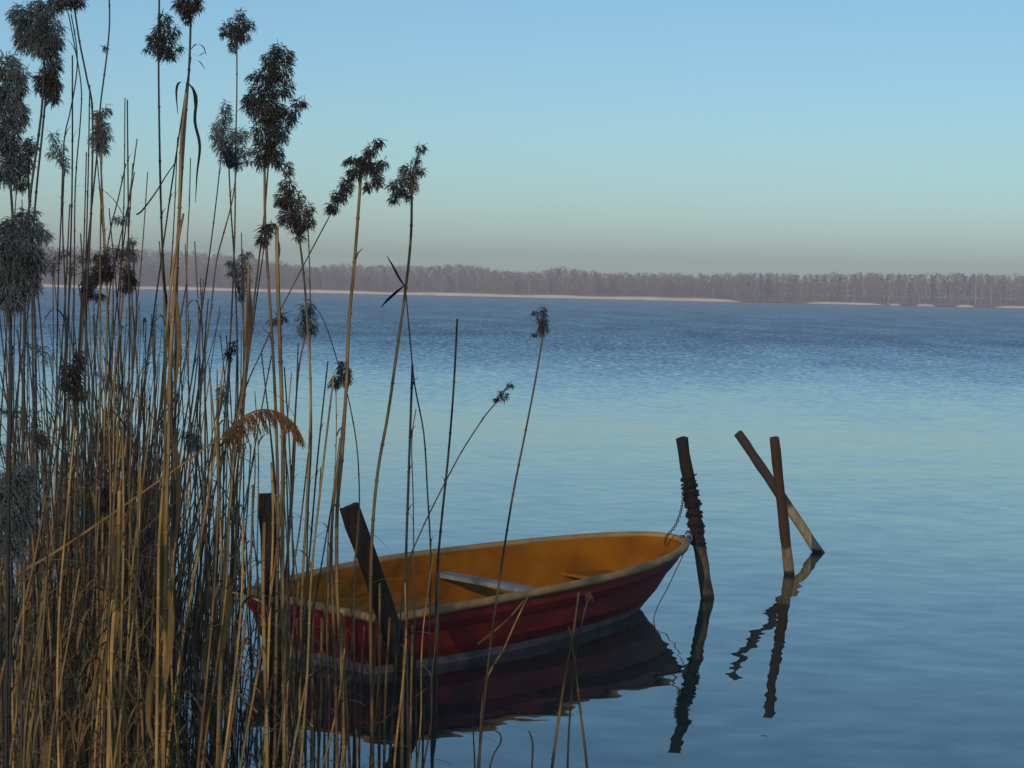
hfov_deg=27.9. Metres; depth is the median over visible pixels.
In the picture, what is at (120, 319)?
reed
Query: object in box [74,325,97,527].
reed
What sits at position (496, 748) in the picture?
reed
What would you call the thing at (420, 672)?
reed
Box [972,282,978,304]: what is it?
birch tree
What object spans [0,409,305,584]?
reed
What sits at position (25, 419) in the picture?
reed
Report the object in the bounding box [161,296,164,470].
reed
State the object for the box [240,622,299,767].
reed
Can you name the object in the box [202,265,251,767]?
reed
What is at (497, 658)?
reed
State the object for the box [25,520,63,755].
reed
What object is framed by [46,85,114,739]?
reed
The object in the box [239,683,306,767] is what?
reed
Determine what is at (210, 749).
reed
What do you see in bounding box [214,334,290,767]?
reed
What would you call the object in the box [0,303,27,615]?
reed
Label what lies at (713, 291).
birch tree
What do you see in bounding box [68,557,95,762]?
reed
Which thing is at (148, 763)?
reed litter
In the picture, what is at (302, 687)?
reed
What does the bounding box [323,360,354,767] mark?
reed
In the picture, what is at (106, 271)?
reed
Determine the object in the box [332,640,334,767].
reed
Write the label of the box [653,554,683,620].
rope
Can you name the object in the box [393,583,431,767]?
reed
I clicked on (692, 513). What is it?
mooring chain
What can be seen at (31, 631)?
reed
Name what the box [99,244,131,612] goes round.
reed
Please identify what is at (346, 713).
reed
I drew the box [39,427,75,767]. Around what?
reed
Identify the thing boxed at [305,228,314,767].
reed
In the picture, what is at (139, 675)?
reed
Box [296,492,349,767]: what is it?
reed
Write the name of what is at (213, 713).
reed
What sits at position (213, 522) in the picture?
reed
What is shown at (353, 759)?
reed
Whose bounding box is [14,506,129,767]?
reed
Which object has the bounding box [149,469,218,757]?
reed
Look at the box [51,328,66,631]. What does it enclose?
reed
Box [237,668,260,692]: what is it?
reed
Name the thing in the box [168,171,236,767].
reed
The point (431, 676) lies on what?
reed
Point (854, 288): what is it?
birch tree
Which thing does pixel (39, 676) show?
reed
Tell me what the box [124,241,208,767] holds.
reed
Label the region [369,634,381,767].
reed
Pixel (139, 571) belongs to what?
reed
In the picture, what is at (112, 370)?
reed
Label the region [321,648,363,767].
reed
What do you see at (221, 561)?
reed
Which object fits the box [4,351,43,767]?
reed
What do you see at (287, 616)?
reed
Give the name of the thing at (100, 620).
reed
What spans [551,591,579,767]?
reed
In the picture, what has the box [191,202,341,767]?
reed
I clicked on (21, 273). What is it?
reed
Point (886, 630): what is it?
water
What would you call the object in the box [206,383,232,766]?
reed
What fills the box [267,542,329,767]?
reed
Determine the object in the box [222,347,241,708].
reed
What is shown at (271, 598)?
reed
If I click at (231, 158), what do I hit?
reed
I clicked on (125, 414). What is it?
reed
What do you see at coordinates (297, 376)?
reed
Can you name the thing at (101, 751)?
reed
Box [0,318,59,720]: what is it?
reed
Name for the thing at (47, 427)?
reed
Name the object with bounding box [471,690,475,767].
reed
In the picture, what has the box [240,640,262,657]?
reed
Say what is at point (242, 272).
reed
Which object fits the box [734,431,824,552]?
mooring post
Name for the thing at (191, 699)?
reed
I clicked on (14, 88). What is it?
reed
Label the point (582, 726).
reed
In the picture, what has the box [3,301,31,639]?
reed
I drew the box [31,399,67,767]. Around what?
reed
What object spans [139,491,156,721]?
reed
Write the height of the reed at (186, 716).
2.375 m
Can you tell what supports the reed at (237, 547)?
on the water
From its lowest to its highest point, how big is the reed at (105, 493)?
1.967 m
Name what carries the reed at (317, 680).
on the water
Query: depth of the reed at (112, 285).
9.04 m
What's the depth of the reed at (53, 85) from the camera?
6.58 m
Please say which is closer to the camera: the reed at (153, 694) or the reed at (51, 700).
the reed at (51, 700)
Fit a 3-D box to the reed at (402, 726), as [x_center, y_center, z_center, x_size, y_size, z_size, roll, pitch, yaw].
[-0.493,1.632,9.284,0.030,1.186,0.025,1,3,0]
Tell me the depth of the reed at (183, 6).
7.57 m
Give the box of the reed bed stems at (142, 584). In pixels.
[0,302,279,767]
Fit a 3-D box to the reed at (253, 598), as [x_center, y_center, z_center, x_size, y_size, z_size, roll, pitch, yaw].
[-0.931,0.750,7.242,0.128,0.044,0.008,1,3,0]
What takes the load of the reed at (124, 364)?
in the water
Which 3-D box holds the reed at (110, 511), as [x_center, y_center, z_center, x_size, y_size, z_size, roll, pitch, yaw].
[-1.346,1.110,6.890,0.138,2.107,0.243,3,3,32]
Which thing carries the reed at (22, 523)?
in the water
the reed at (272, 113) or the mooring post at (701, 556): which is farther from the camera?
the mooring post at (701, 556)
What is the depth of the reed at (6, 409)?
9.95 m
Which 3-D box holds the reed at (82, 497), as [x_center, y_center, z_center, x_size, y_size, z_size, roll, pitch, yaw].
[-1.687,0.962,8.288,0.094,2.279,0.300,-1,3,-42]
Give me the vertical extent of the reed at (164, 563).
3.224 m
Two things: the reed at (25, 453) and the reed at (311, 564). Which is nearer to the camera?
the reed at (311, 564)
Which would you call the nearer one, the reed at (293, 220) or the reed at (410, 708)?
the reed at (293, 220)
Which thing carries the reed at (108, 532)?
in the water
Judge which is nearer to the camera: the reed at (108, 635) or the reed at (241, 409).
the reed at (108, 635)
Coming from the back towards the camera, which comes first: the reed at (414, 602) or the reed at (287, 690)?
the reed at (414, 602)
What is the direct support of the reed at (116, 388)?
in the water
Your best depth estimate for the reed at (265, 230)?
7.01 m
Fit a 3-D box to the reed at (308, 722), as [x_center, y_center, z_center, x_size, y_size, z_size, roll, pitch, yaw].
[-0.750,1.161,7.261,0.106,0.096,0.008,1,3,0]
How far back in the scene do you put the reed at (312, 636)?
9.18 m
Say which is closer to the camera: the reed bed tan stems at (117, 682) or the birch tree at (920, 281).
the reed bed tan stems at (117, 682)
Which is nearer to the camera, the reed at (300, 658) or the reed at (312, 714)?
the reed at (300, 658)
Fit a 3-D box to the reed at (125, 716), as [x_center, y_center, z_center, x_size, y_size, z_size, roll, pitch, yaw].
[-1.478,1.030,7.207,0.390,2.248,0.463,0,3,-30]
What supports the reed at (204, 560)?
on the water
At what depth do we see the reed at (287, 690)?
7.34 m
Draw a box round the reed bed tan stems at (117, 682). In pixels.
[0,403,243,767]
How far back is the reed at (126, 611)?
7.67 m
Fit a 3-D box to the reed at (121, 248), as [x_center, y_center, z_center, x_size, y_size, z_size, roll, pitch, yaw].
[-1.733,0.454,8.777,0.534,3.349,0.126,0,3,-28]
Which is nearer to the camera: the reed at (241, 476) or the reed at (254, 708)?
the reed at (254, 708)
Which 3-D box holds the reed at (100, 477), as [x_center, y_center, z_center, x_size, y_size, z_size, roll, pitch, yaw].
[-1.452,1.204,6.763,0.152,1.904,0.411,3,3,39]
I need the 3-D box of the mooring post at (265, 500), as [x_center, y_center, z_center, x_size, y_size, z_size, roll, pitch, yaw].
[-1.269,1.390,11.012,0.100,1.619,0.264,-1,4,-45]
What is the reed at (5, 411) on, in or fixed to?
on the water
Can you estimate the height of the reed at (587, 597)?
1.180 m
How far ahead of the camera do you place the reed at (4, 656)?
8.15 m
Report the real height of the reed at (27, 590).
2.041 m
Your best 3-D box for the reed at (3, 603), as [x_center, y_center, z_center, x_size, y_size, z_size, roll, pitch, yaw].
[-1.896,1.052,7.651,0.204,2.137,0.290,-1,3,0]
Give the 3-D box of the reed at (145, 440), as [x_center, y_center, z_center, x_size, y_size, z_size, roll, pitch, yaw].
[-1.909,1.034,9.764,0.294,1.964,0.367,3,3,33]
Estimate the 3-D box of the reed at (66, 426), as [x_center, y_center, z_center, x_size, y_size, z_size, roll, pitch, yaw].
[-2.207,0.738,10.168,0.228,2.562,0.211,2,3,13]
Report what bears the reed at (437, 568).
in the water
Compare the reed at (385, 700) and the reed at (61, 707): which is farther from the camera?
the reed at (385, 700)
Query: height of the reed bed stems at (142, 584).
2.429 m
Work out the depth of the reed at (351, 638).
10.12 m
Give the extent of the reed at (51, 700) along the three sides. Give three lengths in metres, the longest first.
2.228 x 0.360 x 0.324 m
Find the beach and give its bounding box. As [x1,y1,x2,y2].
[4,284,1023,307]
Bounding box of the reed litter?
[0,414,356,767]
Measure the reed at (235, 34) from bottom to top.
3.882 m
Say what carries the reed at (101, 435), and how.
on the water
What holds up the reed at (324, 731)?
in the water
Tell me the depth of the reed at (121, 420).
7.15 m
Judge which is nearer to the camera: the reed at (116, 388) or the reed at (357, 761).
the reed at (357, 761)
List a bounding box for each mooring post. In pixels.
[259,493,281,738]
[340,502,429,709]
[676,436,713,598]
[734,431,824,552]
[770,436,794,574]
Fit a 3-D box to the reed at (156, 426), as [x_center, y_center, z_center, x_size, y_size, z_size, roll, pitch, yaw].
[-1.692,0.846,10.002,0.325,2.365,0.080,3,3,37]
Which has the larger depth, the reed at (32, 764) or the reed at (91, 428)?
the reed at (91, 428)
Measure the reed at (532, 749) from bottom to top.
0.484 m
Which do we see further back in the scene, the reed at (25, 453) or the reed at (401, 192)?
the reed at (25, 453)
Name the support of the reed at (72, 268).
on the water
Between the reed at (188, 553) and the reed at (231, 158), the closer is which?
the reed at (231, 158)
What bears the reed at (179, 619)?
on the water
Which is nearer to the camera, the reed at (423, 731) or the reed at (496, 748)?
the reed at (423, 731)
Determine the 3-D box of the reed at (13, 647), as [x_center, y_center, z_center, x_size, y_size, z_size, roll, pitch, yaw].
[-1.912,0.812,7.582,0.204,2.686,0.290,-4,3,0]
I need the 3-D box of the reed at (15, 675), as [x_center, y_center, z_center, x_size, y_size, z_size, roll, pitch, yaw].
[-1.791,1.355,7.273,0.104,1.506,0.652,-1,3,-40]
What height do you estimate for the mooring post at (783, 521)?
1.552 m
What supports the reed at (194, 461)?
on the water
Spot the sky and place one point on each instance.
(802, 138)
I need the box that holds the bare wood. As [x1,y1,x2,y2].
[0,245,1023,305]
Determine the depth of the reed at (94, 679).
6.46 m
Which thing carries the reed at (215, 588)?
on the water
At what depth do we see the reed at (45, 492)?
9.25 m
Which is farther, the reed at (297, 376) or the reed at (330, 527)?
the reed at (330, 527)
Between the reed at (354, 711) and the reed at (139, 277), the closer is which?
the reed at (354, 711)
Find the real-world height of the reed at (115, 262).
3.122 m
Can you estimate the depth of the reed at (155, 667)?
6.04 m
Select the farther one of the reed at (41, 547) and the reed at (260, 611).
the reed at (260, 611)
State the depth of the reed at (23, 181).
6.99 m
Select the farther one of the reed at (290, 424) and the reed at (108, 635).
the reed at (290, 424)
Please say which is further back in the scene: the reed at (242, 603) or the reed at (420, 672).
the reed at (420, 672)
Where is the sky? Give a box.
[0,0,1023,299]
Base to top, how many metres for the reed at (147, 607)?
2.166 m
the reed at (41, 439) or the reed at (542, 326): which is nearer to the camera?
the reed at (41, 439)
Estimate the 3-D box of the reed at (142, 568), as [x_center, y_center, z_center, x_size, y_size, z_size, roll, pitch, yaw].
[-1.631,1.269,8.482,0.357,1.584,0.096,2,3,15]
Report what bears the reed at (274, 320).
in the water
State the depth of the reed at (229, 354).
8.61 m
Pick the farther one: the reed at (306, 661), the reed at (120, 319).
the reed at (120, 319)
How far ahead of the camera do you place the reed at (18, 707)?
5.70 m
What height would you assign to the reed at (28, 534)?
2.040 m
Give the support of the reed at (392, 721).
in the water
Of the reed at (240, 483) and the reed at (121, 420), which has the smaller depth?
the reed at (121, 420)
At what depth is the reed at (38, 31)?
6.16 m
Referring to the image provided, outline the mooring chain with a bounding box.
[664,473,706,548]
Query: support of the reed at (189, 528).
in the water
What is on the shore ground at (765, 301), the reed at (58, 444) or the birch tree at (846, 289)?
the birch tree at (846, 289)
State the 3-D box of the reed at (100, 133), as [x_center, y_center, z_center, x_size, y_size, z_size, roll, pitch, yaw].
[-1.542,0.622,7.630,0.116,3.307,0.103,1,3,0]
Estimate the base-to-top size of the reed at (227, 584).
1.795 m
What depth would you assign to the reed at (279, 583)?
9.51 m
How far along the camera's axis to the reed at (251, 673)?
6.87 m
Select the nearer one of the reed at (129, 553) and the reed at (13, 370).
the reed at (129, 553)
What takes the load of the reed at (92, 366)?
on the water
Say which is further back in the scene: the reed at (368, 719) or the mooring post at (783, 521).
the mooring post at (783, 521)
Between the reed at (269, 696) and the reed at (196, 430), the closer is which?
the reed at (269, 696)
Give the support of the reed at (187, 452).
on the water
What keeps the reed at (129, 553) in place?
on the water
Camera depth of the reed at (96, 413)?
7.75 m
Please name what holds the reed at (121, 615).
in the water
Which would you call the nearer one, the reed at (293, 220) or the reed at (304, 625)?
the reed at (293, 220)
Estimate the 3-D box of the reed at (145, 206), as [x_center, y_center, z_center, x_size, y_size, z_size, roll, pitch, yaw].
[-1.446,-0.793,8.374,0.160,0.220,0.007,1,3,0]
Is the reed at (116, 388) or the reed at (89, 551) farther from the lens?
the reed at (116, 388)
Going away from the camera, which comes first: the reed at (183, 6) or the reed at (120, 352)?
the reed at (183, 6)
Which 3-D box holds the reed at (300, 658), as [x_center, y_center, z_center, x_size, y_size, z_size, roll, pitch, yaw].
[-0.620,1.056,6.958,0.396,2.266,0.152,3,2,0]
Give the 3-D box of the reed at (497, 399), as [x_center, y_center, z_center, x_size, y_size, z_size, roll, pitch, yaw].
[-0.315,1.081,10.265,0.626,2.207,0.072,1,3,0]
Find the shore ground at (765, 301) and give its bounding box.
[41,265,1023,307]
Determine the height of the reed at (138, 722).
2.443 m
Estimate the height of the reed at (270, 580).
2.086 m
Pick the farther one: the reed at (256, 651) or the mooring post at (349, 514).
the mooring post at (349, 514)
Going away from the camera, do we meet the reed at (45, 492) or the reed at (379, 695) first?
the reed at (45, 492)
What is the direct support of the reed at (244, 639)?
on the water
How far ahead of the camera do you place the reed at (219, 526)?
9.73 m
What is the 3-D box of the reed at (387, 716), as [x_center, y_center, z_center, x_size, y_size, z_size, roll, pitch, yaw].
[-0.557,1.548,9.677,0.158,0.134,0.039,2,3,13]
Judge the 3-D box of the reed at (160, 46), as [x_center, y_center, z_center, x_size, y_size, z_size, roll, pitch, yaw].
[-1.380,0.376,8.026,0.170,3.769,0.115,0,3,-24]
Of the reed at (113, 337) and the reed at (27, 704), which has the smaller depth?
the reed at (27, 704)
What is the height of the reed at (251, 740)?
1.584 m
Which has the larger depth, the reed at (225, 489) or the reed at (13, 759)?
the reed at (225, 489)
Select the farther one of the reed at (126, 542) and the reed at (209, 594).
the reed at (126, 542)
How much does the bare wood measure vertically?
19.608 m
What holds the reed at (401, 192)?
in the water
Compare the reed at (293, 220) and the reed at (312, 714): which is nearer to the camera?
the reed at (293, 220)
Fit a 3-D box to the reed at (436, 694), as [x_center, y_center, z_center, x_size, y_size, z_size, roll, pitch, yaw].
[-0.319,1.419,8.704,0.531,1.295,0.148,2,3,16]
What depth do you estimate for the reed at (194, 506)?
7.99 m
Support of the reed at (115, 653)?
in the water
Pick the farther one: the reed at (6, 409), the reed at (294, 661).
the reed at (6, 409)
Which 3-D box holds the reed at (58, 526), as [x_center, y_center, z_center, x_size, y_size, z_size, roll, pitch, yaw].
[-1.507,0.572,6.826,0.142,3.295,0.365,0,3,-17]
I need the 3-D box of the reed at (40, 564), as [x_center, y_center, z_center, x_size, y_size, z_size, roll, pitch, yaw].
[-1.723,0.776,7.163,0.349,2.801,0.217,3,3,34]
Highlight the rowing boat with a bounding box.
[243,530,692,673]
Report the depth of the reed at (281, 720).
6.80 m
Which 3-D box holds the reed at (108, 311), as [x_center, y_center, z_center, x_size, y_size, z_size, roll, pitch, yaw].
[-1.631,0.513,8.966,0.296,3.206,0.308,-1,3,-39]
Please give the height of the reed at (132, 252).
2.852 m
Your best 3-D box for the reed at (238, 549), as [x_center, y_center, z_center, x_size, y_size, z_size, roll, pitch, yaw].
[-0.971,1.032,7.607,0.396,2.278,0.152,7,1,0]
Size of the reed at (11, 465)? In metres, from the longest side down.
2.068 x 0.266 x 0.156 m
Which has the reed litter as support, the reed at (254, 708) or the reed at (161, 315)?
the reed at (254, 708)
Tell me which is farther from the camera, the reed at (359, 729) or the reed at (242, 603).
the reed at (359, 729)
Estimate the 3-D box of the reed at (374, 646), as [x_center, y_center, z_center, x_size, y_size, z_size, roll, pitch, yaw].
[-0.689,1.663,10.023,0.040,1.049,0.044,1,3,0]
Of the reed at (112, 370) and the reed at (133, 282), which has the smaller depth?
the reed at (133, 282)
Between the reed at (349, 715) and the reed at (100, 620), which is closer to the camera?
the reed at (100, 620)
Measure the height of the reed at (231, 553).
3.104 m
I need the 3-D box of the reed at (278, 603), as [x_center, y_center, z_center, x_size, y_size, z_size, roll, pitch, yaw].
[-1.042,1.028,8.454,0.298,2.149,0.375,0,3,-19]
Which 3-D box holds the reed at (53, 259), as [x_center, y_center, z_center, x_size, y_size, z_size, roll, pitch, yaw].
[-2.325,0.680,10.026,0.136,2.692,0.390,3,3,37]
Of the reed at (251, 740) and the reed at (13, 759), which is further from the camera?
the reed at (251, 740)
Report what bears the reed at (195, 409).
on the water
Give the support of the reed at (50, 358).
on the water
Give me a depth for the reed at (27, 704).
6.25 m
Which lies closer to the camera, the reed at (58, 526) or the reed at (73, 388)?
the reed at (58, 526)
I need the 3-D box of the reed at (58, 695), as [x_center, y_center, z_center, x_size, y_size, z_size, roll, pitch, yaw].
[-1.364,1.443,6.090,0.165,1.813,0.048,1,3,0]
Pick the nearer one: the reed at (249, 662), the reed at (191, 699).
the reed at (249, 662)
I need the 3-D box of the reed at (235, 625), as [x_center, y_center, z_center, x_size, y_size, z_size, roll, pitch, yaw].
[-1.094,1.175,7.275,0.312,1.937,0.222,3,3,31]
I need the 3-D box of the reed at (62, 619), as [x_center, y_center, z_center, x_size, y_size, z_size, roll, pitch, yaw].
[-1.667,0.651,7.854,0.555,3.040,0.205,7,1,0]
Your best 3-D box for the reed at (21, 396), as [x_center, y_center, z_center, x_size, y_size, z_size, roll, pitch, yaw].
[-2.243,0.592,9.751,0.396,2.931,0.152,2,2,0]
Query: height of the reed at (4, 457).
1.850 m
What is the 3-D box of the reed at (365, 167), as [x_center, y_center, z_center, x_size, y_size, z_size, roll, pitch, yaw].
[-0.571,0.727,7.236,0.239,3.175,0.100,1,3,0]
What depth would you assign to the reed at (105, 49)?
8.17 m
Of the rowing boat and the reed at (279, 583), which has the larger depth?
the rowing boat
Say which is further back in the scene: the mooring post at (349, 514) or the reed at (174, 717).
the mooring post at (349, 514)
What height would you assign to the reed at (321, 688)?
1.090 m
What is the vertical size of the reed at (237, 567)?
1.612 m
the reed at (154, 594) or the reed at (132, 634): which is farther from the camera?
the reed at (154, 594)
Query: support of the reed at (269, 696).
on the water
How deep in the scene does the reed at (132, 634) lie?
6.12 m
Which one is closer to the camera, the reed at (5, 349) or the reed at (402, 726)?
the reed at (5, 349)
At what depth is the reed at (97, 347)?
9.28 m
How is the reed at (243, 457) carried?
on the water
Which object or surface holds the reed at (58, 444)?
on the water
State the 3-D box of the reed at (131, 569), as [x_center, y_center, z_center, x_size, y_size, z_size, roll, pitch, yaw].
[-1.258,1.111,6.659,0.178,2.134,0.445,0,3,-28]
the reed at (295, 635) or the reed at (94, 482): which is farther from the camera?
the reed at (94, 482)
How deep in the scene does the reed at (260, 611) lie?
9.79 m
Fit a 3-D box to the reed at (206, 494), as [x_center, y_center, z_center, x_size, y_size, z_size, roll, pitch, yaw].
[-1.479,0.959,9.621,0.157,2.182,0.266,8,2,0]
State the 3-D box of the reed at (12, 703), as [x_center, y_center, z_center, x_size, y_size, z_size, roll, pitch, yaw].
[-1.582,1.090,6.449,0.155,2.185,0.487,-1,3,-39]
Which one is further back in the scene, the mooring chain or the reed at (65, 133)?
the mooring chain
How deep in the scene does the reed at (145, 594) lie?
8.36 m
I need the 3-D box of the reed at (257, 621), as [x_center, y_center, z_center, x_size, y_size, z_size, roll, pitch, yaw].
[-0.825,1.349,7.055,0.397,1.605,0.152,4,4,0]
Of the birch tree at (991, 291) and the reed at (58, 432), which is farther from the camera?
the birch tree at (991, 291)
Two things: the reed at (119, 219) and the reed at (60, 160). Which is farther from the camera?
the reed at (119, 219)
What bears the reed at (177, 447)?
in the water
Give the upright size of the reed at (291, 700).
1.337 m
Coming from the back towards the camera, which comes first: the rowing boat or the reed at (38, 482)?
the rowing boat
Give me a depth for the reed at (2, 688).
6.51 m
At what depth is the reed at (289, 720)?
7.90 m
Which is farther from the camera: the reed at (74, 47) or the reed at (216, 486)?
the reed at (216, 486)
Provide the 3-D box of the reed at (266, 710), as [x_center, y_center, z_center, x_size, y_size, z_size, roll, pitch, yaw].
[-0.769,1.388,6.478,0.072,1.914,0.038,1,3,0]
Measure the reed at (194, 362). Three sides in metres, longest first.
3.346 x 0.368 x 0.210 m
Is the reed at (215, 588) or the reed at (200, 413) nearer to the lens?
the reed at (215, 588)
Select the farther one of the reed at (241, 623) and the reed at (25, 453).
the reed at (25, 453)
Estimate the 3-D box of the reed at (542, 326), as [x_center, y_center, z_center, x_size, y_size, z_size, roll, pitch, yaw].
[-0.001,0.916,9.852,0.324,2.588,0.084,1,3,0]
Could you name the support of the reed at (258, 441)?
on the water
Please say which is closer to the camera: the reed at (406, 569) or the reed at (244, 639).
the reed at (244, 639)
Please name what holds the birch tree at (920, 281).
on the shore ground at (765, 301)
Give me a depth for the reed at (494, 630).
10.46 m
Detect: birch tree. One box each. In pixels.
[693,278,697,297]
[709,279,716,297]
[843,279,849,301]
[850,277,857,300]
[917,279,922,303]
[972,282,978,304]
[990,279,994,305]
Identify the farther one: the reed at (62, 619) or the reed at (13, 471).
the reed at (62, 619)
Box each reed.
[0,50,34,632]
[0,171,18,439]
[0,204,55,767]
[0,284,69,674]
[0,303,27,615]
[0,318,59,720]
[0,371,119,767]
[0,405,45,766]
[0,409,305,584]
[0,426,64,764]
[0,442,13,646]
[0,458,42,766]
[0,498,46,694]
[0,541,52,767]
[0,570,49,767]
[0,614,4,761]
[0,751,20,767]
[1,315,50,517]
[1,330,40,762]
[1,411,33,735]
[1,436,16,570]
[1,469,57,767]
[2,562,18,694]
[2,571,19,730]
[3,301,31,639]
[3,304,7,704]
[3,404,16,702]
[4,0,70,767]
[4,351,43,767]
[9,546,70,767]
[11,204,72,739]
[11,592,34,724]
[12,136,41,767]
[14,330,27,646]
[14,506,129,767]
[15,254,91,738]
[21,199,42,556]
[24,506,90,767]
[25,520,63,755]
[26,344,74,634]
[27,386,127,520]
[27,416,83,767]
[27,430,54,767]
[27,451,64,764]
[28,349,104,752]
[29,55,76,766]
[29,419,129,767]
[30,346,76,735]
[31,59,64,767]
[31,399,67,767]
[33,244,136,720]
[34,249,73,462]
[37,410,80,716]
[38,415,119,767]
[39,249,92,588]
[39,356,128,767]
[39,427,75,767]
[40,539,71,748]
[43,152,125,736]
[43,400,154,767]
[44,0,94,767]
[44,129,70,745]
[45,305,72,693]
[45,493,95,767]
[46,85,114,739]
[46,100,131,753]
[46,436,119,767]
[48,569,80,767]
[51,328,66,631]
[53,14,77,752]
[55,347,89,767]
[58,461,131,765]
[64,251,115,767]
[65,314,176,767]
[67,13,81,755]
[67,163,132,600]
[68,139,162,688]
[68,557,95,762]
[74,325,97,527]
[74,581,118,767]
[75,0,110,754]
[75,315,101,761]
[78,285,150,721]
[79,233,152,767]
[80,391,94,727]
[82,98,125,494]
[82,372,101,517]
[83,141,123,767]
[85,245,136,761]
[86,103,115,765]
[87,163,131,721]
[87,461,144,767]
[88,302,97,519]
[89,360,169,765]
[89,550,180,767]
[90,259,102,421]
[92,319,158,767]
[92,398,166,767]
[93,403,148,767]
[95,135,147,439]
[96,372,121,439]
[97,57,191,767]
[97,483,116,767]
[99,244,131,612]
[101,172,134,411]
[102,283,186,760]
[102,348,181,745]
[102,490,121,767]
[104,379,224,751]
[106,410,196,761]
[107,302,113,471]
[108,208,183,679]
[110,438,175,767]
[113,466,178,767]
[114,172,147,647]
[117,267,139,740]
[118,427,125,767]
[121,328,125,515]
[123,234,140,542]
[123,428,179,750]
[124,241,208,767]
[124,494,154,738]
[125,511,204,767]
[126,241,252,689]
[129,306,146,767]
[134,503,146,631]
[136,164,173,214]
[139,320,206,767]
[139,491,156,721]
[140,0,186,767]
[140,137,177,651]
[140,310,258,707]
[140,367,229,765]
[142,395,147,582]
[145,213,183,767]
[145,511,192,761]
[149,338,184,757]
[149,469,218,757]
[151,314,162,625]
[153,439,181,745]
[159,366,198,722]
[159,521,230,742]
[160,92,187,767]
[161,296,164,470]
[163,110,225,560]
[166,279,203,742]
[167,352,249,684]
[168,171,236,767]
[169,312,197,721]
[170,0,205,767]
[170,299,263,760]
[171,420,228,767]
[176,363,224,759]
[176,363,226,722]
[178,477,241,751]
[182,158,195,767]
[182,430,209,726]
[183,444,280,767]
[185,244,204,695]
[188,458,222,767]
[190,330,241,690]
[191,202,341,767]
[194,355,313,767]
[195,278,239,766]
[196,398,257,767]
[201,511,251,767]
[201,581,299,767]
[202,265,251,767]
[202,369,237,767]
[204,531,255,767]
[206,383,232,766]
[207,99,255,767]
[208,233,293,751]
[209,247,264,764]
[209,375,254,767]
[209,426,220,682]
[210,7,255,736]
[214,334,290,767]
[214,444,251,767]
[216,340,239,733]
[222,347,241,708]
[222,517,267,767]
[223,248,255,767]
[223,423,295,765]
[224,335,291,738]
[225,343,300,712]
[225,408,261,607]
[225,485,290,767]
[225,512,322,706]
[226,167,268,767]
[230,503,312,766]
[232,592,260,602]
[234,689,257,712]
[237,372,291,767]
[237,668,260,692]
[238,40,310,767]
[238,653,256,671]
[239,439,314,767]
[239,545,329,763]
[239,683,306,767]
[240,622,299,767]
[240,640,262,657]
[244,426,261,767]
[245,353,345,747]
[245,425,328,742]
[246,367,366,767]
[247,391,265,759]
[253,220,288,767]
[257,465,324,747]
[258,462,279,767]
[260,440,298,767]
[260,522,269,767]
[265,308,292,767]
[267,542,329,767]
[272,161,317,767]
[274,453,308,767]
[280,619,354,746]
[285,376,344,767]
[286,300,319,689]
[286,624,315,749]
[286,634,298,766]
[286,701,312,726]
[288,361,389,767]
[292,618,297,748]
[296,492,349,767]
[301,467,320,764]
[301,643,304,767]
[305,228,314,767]
[307,298,359,767]
[310,607,314,767]
[313,438,351,767]
[314,390,347,734]
[317,617,322,767]
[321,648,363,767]
[323,138,390,767]
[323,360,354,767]
[323,626,328,767]
[332,512,358,767]
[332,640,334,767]
[340,613,350,767]
[352,616,355,767]
[355,729,386,767]
[358,626,364,767]
[361,687,428,723]
[365,142,429,767]
[367,549,434,767]
[367,618,376,762]
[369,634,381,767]
[376,583,380,767]
[376,700,405,727]
[382,617,390,767]
[385,381,514,767]
[389,619,395,767]
[392,569,498,767]
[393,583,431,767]
[400,616,407,767]
[404,365,418,767]
[406,293,432,767]
[409,626,413,767]
[411,409,416,765]
[420,552,450,767]
[421,704,424,767]
[432,319,457,767]
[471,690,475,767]
[477,305,550,767]
[477,599,524,644]
[478,597,527,766]
[489,729,501,767]
[528,731,533,767]
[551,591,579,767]
[566,592,592,767]
[568,627,587,767]
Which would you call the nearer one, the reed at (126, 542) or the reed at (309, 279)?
the reed at (126, 542)
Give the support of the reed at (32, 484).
in the water
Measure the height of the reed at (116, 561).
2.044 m
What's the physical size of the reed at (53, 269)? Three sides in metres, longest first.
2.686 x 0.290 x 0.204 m
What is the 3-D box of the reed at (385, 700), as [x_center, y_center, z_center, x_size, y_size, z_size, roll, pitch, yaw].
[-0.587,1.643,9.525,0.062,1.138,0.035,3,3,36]
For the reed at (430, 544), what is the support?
in the water
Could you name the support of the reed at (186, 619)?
in the water
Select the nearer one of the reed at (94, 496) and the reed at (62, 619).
the reed at (94, 496)
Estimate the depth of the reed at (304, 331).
8.60 m
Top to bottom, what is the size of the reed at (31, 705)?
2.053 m
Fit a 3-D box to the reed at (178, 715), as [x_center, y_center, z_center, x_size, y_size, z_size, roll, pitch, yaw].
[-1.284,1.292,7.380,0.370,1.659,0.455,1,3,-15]
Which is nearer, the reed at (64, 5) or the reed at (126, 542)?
the reed at (64, 5)
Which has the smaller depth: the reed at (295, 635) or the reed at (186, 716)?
the reed at (295, 635)
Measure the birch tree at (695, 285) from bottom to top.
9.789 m
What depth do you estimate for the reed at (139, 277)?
9.64 m
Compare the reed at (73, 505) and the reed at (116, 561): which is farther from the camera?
the reed at (73, 505)
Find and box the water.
[0,286,1023,767]
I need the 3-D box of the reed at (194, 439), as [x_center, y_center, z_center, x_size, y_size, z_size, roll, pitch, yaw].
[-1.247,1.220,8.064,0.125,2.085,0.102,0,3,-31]
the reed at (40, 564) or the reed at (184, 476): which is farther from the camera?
the reed at (184, 476)

